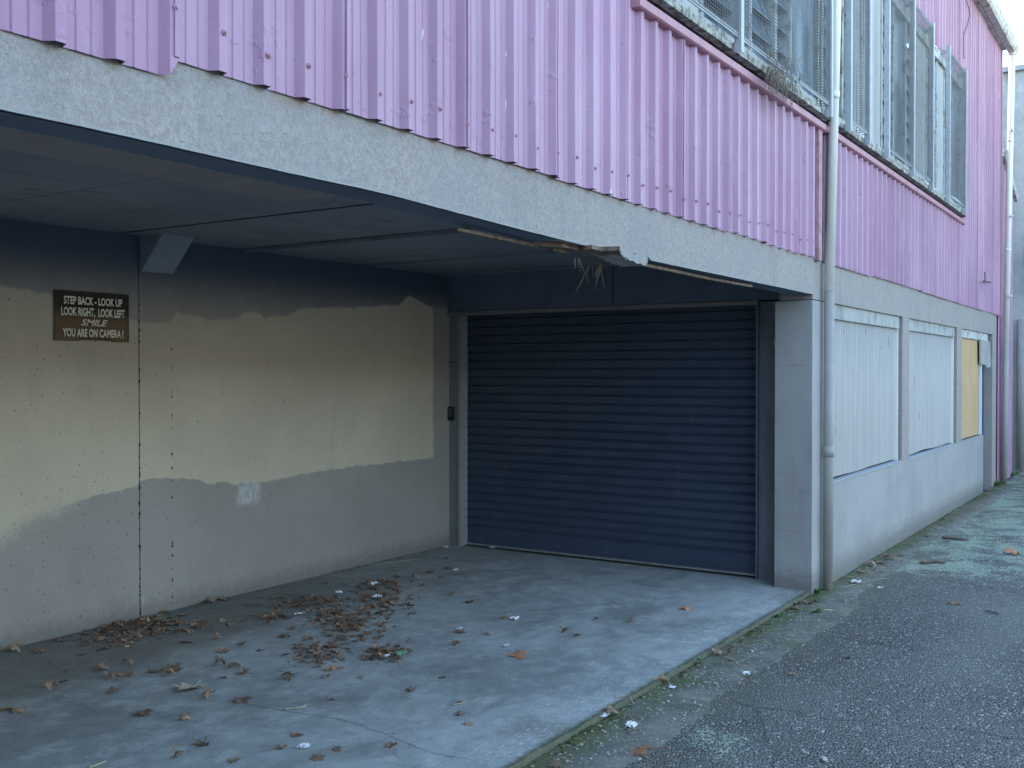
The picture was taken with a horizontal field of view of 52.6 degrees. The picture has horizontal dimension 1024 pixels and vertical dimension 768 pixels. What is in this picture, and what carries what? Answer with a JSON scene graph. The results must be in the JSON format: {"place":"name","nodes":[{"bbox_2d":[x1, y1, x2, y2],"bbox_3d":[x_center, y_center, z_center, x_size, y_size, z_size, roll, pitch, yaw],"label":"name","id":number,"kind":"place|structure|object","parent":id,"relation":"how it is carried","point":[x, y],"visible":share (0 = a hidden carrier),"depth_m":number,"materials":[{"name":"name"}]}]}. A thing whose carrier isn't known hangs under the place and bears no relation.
{"place":"outdoors","nodes":[
{"label":"outdoors","id":0,"kind":"place"},
{"bbox_2d":[0,545,810,767],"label":"driveway","id":1,"kind":"structure","parent":0,"point":[664,636],"depth_m":5.42,"materials":[{"name":"concrete"}]},
{"bbox_2d":[0,705,15,709],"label":"dry leaf","id":2,"kind":"object","parent":1,"relation":"on","point":[5,707],"visible":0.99,"depth_m":4.75,"materials":[{"name":"brown plant"}]},
{"bbox_2d":[2,642,20,651],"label":"dry leaf","id":3,"kind":"object","parent":1,"relation":"on","point":[14,647],"visible":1,"depth_m":5.74,"materials":[{"name":"brown plant"}]},
{"bbox_2d":[9,703,26,713],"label":"dry leaf","id":4,"kind":"object","parent":1,"relation":"on","point":[17,710],"visible":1,"depth_m":4.72,"materials":[{"name":"brown plant"}]},
{"bbox_2d":[33,646,44,653],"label":"dry leaf","id":5,"kind":"object","parent":1,"relation":"on","point":[37,651],"visible":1,"depth_m":5.72,"materials":[{"name":"brown plant"}]},
{"bbox_2d":[33,678,59,690],"bbox_3d":[-2.269,1.465,5.065,0.121,0.058,0.101,0,1,28],"label":"dry leaf","id":6,"kind":"object","parent":1,"relation":"on","point":[49,684],"visible":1,"depth_m":5.04,"materials":[{"name":"brown plant"}]},
{"bbox_2d":[87,760,106,767],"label":"twig","id":7,"kind":"object","parent":1,"relation":"on","point":[94,765],"visible":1,"depth_m":4.07,"materials":[{"name":"beige wood"}]},
{"bbox_2d":[94,663,108,669],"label":"dry leaf","id":8,"kind":"object","parent":1,"relation":"on","point":[100,665],"visible":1,"depth_m":5.40,"materials":[{"name":"brown plant"}]},
{"bbox_2d":[102,670,122,679],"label":"dry leaf","id":9,"kind":"object","parent":1,"relation":"on","point":[109,675],"visible":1,"depth_m":5.22,"materials":[{"name":"brown plant"}]},
{"bbox_2d":[107,686,117,692],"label":"dry leaf","id":10,"kind":"object","parent":1,"relation":"on","point":[112,688],"visible":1,"depth_m":5.00,"materials":[{"name":"brown plant"}]},
{"bbox_2d":[67,631,169,649],"bbox_3d":[-2.303,1.468,5.955,0.657,0.027,0.394,0,1,4],"label":"leaf drift","id":11,"kind":"object","parent":1,"relation":"on","point":[122,640],"visible":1,"depth_m":5.94,"materials":[{"name":"brown plant"}]},
{"bbox_2d":[82,615,167,639],"bbox_3d":[-2.272,1.457,6.221,0.469,0.042,0.538,0,1,33],"label":"leaf drift","id":12,"kind":"object","parent":1,"relation":"on","point":[119,623],"visible":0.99,"depth_m":6.22,"materials":[{"name":"brown plant"}]},
{"bbox_2d":[117,669,132,676],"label":"dry leaf","id":13,"kind":"object","parent":1,"relation":"on","point":[124,673],"visible":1,"depth_m":5.29,"materials":[{"name":"brown plant"}]},
{"bbox_2d":[121,655,132,664],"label":"dry leaf","id":14,"kind":"object","parent":1,"relation":"on","point":[130,660],"visible":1,"depth_m":5.49,"materials":[{"name":"brown plant"}]},
{"bbox_2d":[131,708,153,715],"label":"dry leaf","id":15,"kind":"object","parent":1,"relation":"on","point":[146,712],"visible":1,"depth_m":4.68,"materials":[{"name":"brown plant"}]},
{"bbox_2d":[163,665,174,677],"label":"dry leaf","id":16,"kind":"object","parent":1,"relation":"on","point":[167,670],"visible":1,"depth_m":5.28,"materials":[{"name":"brown plant"}]},
{"bbox_2d":[160,662,182,671],"bbox_3d":[-1.762,1.475,5.376,0.104,0.023,0.137,-3,9,-43],"label":"dry leaf","id":17,"kind":"object","parent":1,"relation":"on","point":[176,667],"visible":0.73,"depth_m":5.39,"materials":[{"name":"brown plant"}]},
{"bbox_2d":[114,615,231,635],"bbox_3d":[-2.105,1.460,6.282,0.636,0.034,0.553,0,1,33],"label":"leaf drift","id":18,"kind":"object","parent":1,"relation":"on","point":[178,622],"visible":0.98,"depth_m":6.30,"materials":[{"name":"brown plant"}]},
{"bbox_2d":[173,747,186,757],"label":"dry leaf","id":19,"kind":"object","parent":1,"relation":"on","point":[179,752],"visible":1,"depth_m":4.16,"materials":[{"name":"brown plant"}]},
{"bbox_2d":[176,711,190,719],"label":"dry leaf","id":20,"kind":"object","parent":1,"relation":"on","point":[185,716],"visible":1,"depth_m":4.62,"materials":[{"name":"brown plant"}]},
{"bbox_2d":[173,680,203,689],"bbox_3d":[-1.574,1.475,5.065,0.154,0.029,0.201,1,-5,14],"label":"dry leaf","id":21,"kind":"object","parent":1,"relation":"on","point":[184,686],"visible":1,"depth_m":5.08,"materials":[{"name":"beige plant"}]},
{"bbox_2d":[194,736,210,745],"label":"dry leaf","id":22,"kind":"object","parent":1,"relation":"on","point":[199,742],"visible":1,"depth_m":4.31,"materials":[{"name":"brown plant"}]},
{"bbox_2d":[201,687,215,700],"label":"dry leaf","id":23,"kind":"object","parent":1,"relation":"on","point":[208,692],"visible":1,"depth_m":4.91,"materials":[{"name":"brown plant"}]},
{"bbox_2d":[203,596,215,602],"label":"dry leaf","id":24,"kind":"object","parent":1,"relation":"on","point":[209,598],"visible":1,"depth_m":6.97,"materials":[{"name":"brown plant"}]},
{"bbox_2d":[212,655,226,664],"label":"dry leaf","id":25,"kind":"object","parent":1,"relation":"on","point":[217,659],"visible":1,"depth_m":5.46,"materials":[{"name":"brown plant"}]},
{"bbox_2d":[217,647,229,652],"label":"dry leaf","id":26,"kind":"object","parent":1,"relation":"on","point":[222,650],"visible":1,"depth_m":5.74,"materials":[{"name":"brown plant"}]},
{"bbox_2d":[5,547,442,650],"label":"leaf crumbs","id":27,"kind":"object","parent":1,"relation":"on","point":[236,597],"visible":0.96,"depth_m":7.29,"materials":[{"name":"brown plant"}]},
{"bbox_2d":[227,756,240,761],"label":"dry leaf","id":28,"kind":"object","parent":1,"relation":"on","point":[233,759],"visible":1,"depth_m":4.14,"materials":[{"name":"brown plant"}]},
{"bbox_2d":[229,661,240,666],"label":"dry leaf","id":29,"kind":"object","parent":1,"relation":"on","point":[233,663],"visible":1,"depth_m":5.45,"materials":[{"name":"brown plant"}]},
{"bbox_2d":[225,696,252,702],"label":"dry leaf","id":30,"kind":"object","parent":1,"relation":"on","point":[240,700],"visible":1,"depth_m":4.87,"materials":[{"name":"brown plant"}]},
{"bbox_2d":[236,667,249,674],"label":"dry leaf","id":31,"kind":"object","parent":1,"relation":"on","point":[245,671],"visible":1,"depth_m":5.33,"materials":[{"name":"brown plant"}]},
{"bbox_2d":[260,615,275,623],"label":"dry leaf","id":32,"kind":"object","parent":1,"relation":"on","point":[268,619],"visible":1,"depth_m":6.37,"materials":[{"name":"brown plant"}]},
{"bbox_2d":[253,612,293,618],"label":"leaf drift","id":33,"kind":"object","parent":1,"relation":"on","point":[280,615],"visible":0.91,"depth_m":6.52,"materials":[{"name":"brown plant"}]},
{"bbox_2d":[267,608,280,616],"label":"dry leaf","id":34,"kind":"object","parent":1,"relation":"on","point":[274,612],"visible":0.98,"depth_m":6.54,"materials":[{"name":"brown plant"}]},
{"bbox_2d":[278,669,297,681],"bbox_3d":[-1.128,1.467,5.223,0.082,0.048,0.090,0,1,-31],"label":"dry leaf","id":35,"kind":"object","parent":1,"relation":"on","point":[288,674],"visible":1,"depth_m":5.21,"materials":[{"name":"brown plant"}]},
{"bbox_2d":[283,704,306,709],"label":"twig","id":36,"kind":"object","parent":1,"relation":"on","point":[294,707],"visible":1,"depth_m":4.76,"materials":[{"name":"beige wood"}]},
{"bbox_2d":[290,731,303,736],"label":"dry leaf","id":37,"kind":"object","parent":1,"relation":"on","point":[292,734],"visible":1,"depth_m":4.41,"materials":[{"name":"brown plant"}]},
{"bbox_2d":[255,593,350,612],"bbox_3d":[-1.407,1.450,6.949,0.709,0.038,0.549,0,1,33],"label":"leaf drift","id":38,"kind":"object","parent":1,"relation":"on","point":[325,600],"visible":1,"depth_m":6.94,"materials":[{"name":"brown plant"}]},
{"bbox_2d":[297,742,310,747],"bbox_3d":[-0.855,1.488,4.264,0.053,0.015,0.064,0,1,33],"label":"paper scrap","id":39,"kind":"object","parent":1,"relation":"on","point":[304,745],"visible":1,"depth_m":4.26,"materials":[{"name":"white paper"}]},
{"bbox_2d":[309,748,324,761],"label":"dry leaf","id":40,"kind":"object","parent":1,"relation":"on","point":[315,757],"visible":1,"depth_m":4.15,"materials":[{"name":"brown plant"}]},
{"bbox_2d":[282,634,352,668],"bbox_3d":[-1.072,1.467,5.740,0.387,0.034,0.674,0,1,-1],"label":"leaf drift","id":41,"kind":"object","parent":1,"relation":"on","point":[326,647],"visible":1,"depth_m":5.70,"materials":[{"name":"brown plant"}]},
{"bbox_2d":[304,605,358,627],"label":"leaf drift","id":42,"kind":"object","parent":1,"relation":"on","point":[333,610],"visible":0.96,"depth_m":6.55,"materials":[{"name":"brown plant"}]},
{"bbox_2d":[322,665,342,669],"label":"dry leaf","id":43,"kind":"object","parent":1,"relation":"on","point":[330,668],"visible":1,"depth_m":5.40,"materials":[{"name":"brown plant"}]},
{"bbox_2d":[332,746,343,751],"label":"dry leaf","id":44,"kind":"object","parent":1,"relation":"on","point":[336,749],"visible":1,"depth_m":4.25,"materials":[{"name":"brown plant"}]},
{"bbox_2d":[307,611,397,641],"bbox_3d":[-0.977,1.456,6.305,0.456,0.041,0.769,0,1,-33],"label":"leaf drift","id":45,"kind":"object","parent":1,"relation":"on","point":[359,625],"visible":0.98,"depth_m":6.28,"materials":[{"name":"brown plant"}]},
{"bbox_2d":[25,587,706,758],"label":"leaf crumbs","id":46,"kind":"object","parent":1,"relation":"on","point":[307,677],"visible":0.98,"depth_m":5.33,"materials":[{"name":"brown plant"}]},
{"bbox_2d":[334,578,419,625],"bbox_3d":[-0.904,1.449,7.035,0.591,0.039,1.505,0,1,-9],"label":"leaf drift","id":47,"kind":"object","parent":1,"relation":"on","point":[368,607],"visible":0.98,"depth_m":6.94,"materials":[{"name":"brown plant"}]},
{"bbox_2d":[348,641,411,663],"bbox_3d":[-0.718,1.464,5.709,0.388,0.039,0.354,0,1,33],"label":"leaf drift","id":48,"kind":"object","parent":1,"relation":"on","point":[378,653],"visible":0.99,"depth_m":5.68,"materials":[{"name":"brown plant"}]},
{"bbox_2d":[395,651,406,654],"bbox_3d":[-0.603,1.456,5.603,0.058,0.016,0.069,0,1,33],"label":"sweet wrapper","id":49,"kind":"object","parent":48,"relation":"on","point":[401,653],"visible":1,"depth_m":5.60,"materials":[{"name":"green plastic"}]},
{"bbox_2d":[364,577,413,588],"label":"leaf drift","id":50,"kind":"object","parent":1,"relation":"on","point":[381,579],"visible":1,"depth_m":7.61,"materials":[{"name":"brown plant"}]},
{"bbox_2d":[381,741,397,747],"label":"dry leaf","id":51,"kind":"object","parent":1,"relation":"on","point":[390,744],"visible":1,"depth_m":4.28,"materials":[{"name":"brown plant"}]},
{"bbox_2d":[402,686,416,690],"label":"dry leaf","id":52,"kind":"object","parent":1,"relation":"on","point":[410,689],"visible":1,"depth_m":5.03,"materials":[{"name":"brown plant"}]},
{"bbox_2d":[454,628,465,633],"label":"dry leaf","id":53,"kind":"object","parent":1,"relation":"on","point":[457,631],"visible":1,"depth_m":6.16,"materials":[{"name":"brown plant"}]},
{"bbox_2d":[463,719,473,725],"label":"dry leaf","id":54,"kind":"object","parent":1,"relation":"on","point":[466,723],"visible":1,"depth_m":4.55,"materials":[{"name":"brown plant"}]},
{"bbox_2d":[508,650,534,658],"bbox_3d":[0.042,1.471,5.650,0.121,0.032,0.126,-1,1,-41],"label":"dry leaf","id":55,"kind":"object","parent":1,"relation":"on","point":[517,654],"visible":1,"depth_m":5.65,"materials":[{"name":"brown plant"}]},
{"bbox_2d":[559,626,569,632],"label":"dry leaf","id":56,"kind":"object","parent":1,"relation":"on","point":[564,629],"visible":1,"depth_m":6.16,"materials":[{"name":"brown plant"}]},
{"bbox_2d":[464,544,754,578],"bbox_3d":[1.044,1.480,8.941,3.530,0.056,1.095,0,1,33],"label":"door threshold","id":57,"kind":"object","parent":1,"relation":"on","point":[647,565],"depth_m":8.46,"materials":[{"name":"metal"}]},
{"bbox_2d":[653,674,669,681],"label":"dry leaf","id":58,"kind":"object","parent":1,"relation":"on","point":[663,677],"visible":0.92,"depth_m":5.22,"materials":[{"name":"beige plant"}]},
{"bbox_2d":[625,471,1023,767],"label":"road","id":59,"kind":"structure","parent":0,"point":[967,637],"depth_m":5.26,"materials":[{"name":"grey asphalt"}]},
{"bbox_2d":[523,484,1014,767],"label":"kerb strip","id":60,"kind":"object","parent":59,"relation":"on","point":[660,729],"visible":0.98,"depth_m":5.51,"materials":[{"name":"grey concrete"}]},
{"bbox_2d":[33,549,926,767],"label":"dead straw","id":61,"kind":"object","parent":60,"relation":"on","point":[685,674],"visible":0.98,"depth_m":5.46,"materials":[{"name":"beige plant"}]},
{"bbox_2d":[548,759,564,767],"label":"dry leaf","id":62,"kind":"object","parent":60,"relation":"on","point":[555,763],"visible":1,"depth_m":4.13,"materials":[{"name":"brown plant"}]},
{"bbox_2d":[605,703,618,713],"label":"dry leaf","id":63,"kind":"object","parent":60,"relation":"on","point":[609,709],"visible":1,"depth_m":4.73,"materials":[{"name":"brown plant"}]},
{"bbox_2d":[625,720,637,727],"bbox_3d":[0.526,1.505,4.581,0.058,0.016,0.071,0,1,33],"label":"paper scrap","id":64,"kind":"object","parent":60,"relation":"on","point":[630,723],"visible":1,"depth_m":4.58,"materials":[{"name":"white paper"}]},
{"bbox_2d":[631,745,666,754],"bbox_3d":[0.533,1.513,4.294,0.187,0.045,0.143,1,1,63],"label":"dry leaf","id":65,"kind":"object","parent":60,"relation":"on","point":[640,750],"visible":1,"depth_m":4.29,"materials":[{"name":"brown plant"}]},
{"bbox_2d":[712,648,723,654],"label":"dry leaf","id":66,"kind":"object","parent":60,"relation":"on","point":[717,651],"visible":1,"depth_m":5.75,"materials":[{"name":"beige plant"}]},
{"bbox_2d":[534,497,976,762],"bbox_3d":[2.870,1.474,8.415,0.076,0.019,12.784,0,1,33],"label":"moss","id":67,"kind":"object","parent":60,"relation":"on","point":[590,728],"visible":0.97,"depth_m":5.33,"materials":[{"name":"green plant"}]},
{"bbox_2d":[809,607,822,613],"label":"weed","id":68,"kind":"object","parent":60,"relation":"on","point":[816,611],"visible":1,"depth_m":6.76,"materials":[{"name":"green plant"}]},
{"bbox_2d":[884,552,895,559],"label":"dry leaf","id":69,"kind":"object","parent":60,"relation":"on","point":[891,555],"visible":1,"depth_m":8.68,"materials":[{"name":"brown plant"}]},
{"bbox_2d":[841,486,1004,582],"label":"leaf crumbs","id":70,"kind":"object","parent":60,"relation":"on","point":[925,536],"visible":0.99,"depth_m":10.03,"materials":[{"name":"brown plant"}]},
{"bbox_2d":[993,478,1008,486],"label":"weed","id":71,"kind":"object","parent":60,"relation":"on","point":[997,483],"visible":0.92,"depth_m":14.39,"materials":[{"name":"green plant"}]},
{"bbox_2d":[530,508,1020,767],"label":"grit","id":72,"kind":"object","parent":59,"relation":"on","point":[657,708],"visible":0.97,"depth_m":5.18,"materials":[{"name":"gravel"}]},
{"bbox_2d":[820,756,827,761],"bbox_3d":[1.270,1.524,4.214,0.030,0.020,0.027,-1,1,-45],"label":"pebble","id":73,"kind":"object","parent":59,"relation":"on","point":[823,758],"visible":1,"depth_m":4.21,"materials":[{"name":"stone"}]},
{"bbox_2d":[919,560,945,563],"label":"twig","id":74,"kind":"object","parent":59,"relation":"on","point":[928,561],"visible":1,"depth_m":8.55,"materials":[{"name":"brown wood"}]},
{"bbox_2d":[942,536,968,540],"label":"twig","id":75,"kind":"object","parent":59,"relation":"on","point":[956,538],"visible":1,"depth_m":9.77,"materials":[{"name":"brown wood"}]},
{"bbox_2d":[1004,545,1019,554],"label":"dry leaf","id":76,"kind":"object","parent":59,"relation":"on","point":[1013,551],"visible":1,"depth_m":9.00,"materials":[{"name":"brown plant"}]},
{"bbox_2d":[908,0,1023,66],"label":"sky","id":77,"kind":"structure","parent":0,"point":[1013,10],"materials":[{"name":"white"}]},
{"bbox_2d":[983,472,1019,491],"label":"ground","id":78,"kind":"structure","parent":0,"point":[1010,477],"depth_m":15.85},
{"bbox_2d":[0,0,1018,650],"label":"workshop building","id":79,"kind":"structure","parent":78,"relation":"on","point":[332,248],"depth_m":7.09,"materials":[{"name":"paint"}]},
{"bbox_2d":[54,289,128,342],"bbox_3d":[-2.520,-0.404,6.227,0.012,0.296,0.507,0,1,33],"label":"warning sign","id":80,"kind":"object","parent":79,"relation":"attached to","point":[81,315],"visible":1,"depth_m":6.22,"materials":[{"name":"black plastic"}]},
{"bbox_2d":[447,406,453,420],"bbox_3d":[-0.547,0.263,9.246,0.064,0.124,0.032,0,1,33],"label":"keypad","id":81,"kind":"object","parent":79,"relation":"attached to","point":[450,413],"visible":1,"depth_m":9.23,"materials":[{"name":"black plastic"}]},
{"bbox_2d":[577,262,603,288],"bbox_3d":[0.371,-0.501,4.935,0.148,0.164,0.044,0,1,-36],"label":"dry root","id":82,"kind":"object","parent":79,"relation":"hanging from","point":[599,271],"visible":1,"depth_m":4.95,"materials":[{"name":"brown plant"}]},
{"bbox_2d":[447,300,766,579],"bbox_3d":[0.791,0.353,8.475,3.300,2.200,0.190,0,1,33],"label":"roller door","id":83,"kind":"structure","parent":79,"relation":"in","point":[625,433],"depth_m":8.48,"materials":[{"name":"blue metal"}]},
{"bbox_2d":[646,0,833,118],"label":"louvre window","id":84,"kind":"structure","parent":79,"relation":"in","point":[801,23],"depth_m":6.48,"materials":[{"name":"clear glass"}]},
{"bbox_2d":[755,42,802,113],"bbox_3d":[1.660,-1.853,6.306,0.246,0.427,0.709,0,1,33],"label":"dead weed","id":85,"kind":"object","parent":79,"relation":"attached to","point":[776,79],"visible":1,"depth_m":6.26,"materials":[{"name":"brown plant"}]},
{"bbox_2d":[833,304,902,483],"bbox_3d":[2.958,0.061,8.701,0.126,1.350,2.285,0,1,33],"label":"boarded window","id":86,"kind":"structure","parent":79,"relation":"in","point":[865,342],"depth_m":8.68,"materials":[{"name":"white wood"}]},
{"bbox_2d":[812,0,967,216],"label":"louvre window","id":87,"kind":"structure","parent":79,"relation":"in","point":[862,110],"depth_m":9.36,"materials":[{"name":"clear glass"}]},
{"bbox_2d":[909,319,956,459],"bbox_3d":[4.406,0.035,10.930,0.126,1.350,2.470,0,1,33],"label":"boarded window","id":88,"kind":"structure","parent":79,"relation":"in","point":[931,345],"depth_m":10.91,"materials":[{"name":"white wood"}]},
{"bbox_2d":[962,329,990,442],"bbox_3d":[5.816,0.376,13.243,0.276,2.085,2.300,0,1,33],"label":"boarded window","id":89,"kind":"structure","parent":79,"relation":"in","point":[975,345],"depth_m":13.09,"materials":[{"name":"yellow wood"}]},
{"bbox_2d":[982,365,983,486],"bbox_3d":[6.223,0.371,13.921,0.120,2.080,0.718,0,1,33],"label":"side door","id":90,"kind":"structure","parent":79,"relation":"in","point":[982,365],"depth_m":14.15,"materials":[{"name":"grey metal"}]},
{"bbox_2d":[996,148,1017,480],"bbox_3d":[5.285,-0.972,16.524,4.855,4.767,1.449,0,1,33],"label":"lean to","id":91,"kind":"object","parent":78,"relation":"on","point":[999,350],"visible":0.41,"depth_m":14.86,"materials":[{"name":"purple metal"}]},
{"bbox_2d":[1002,64,1023,471],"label":"plastered building","id":92,"kind":"structure","parent":0,"point":[1018,341],"depth_m":16.63,"materials":[{"name":"paint"}]}
]}

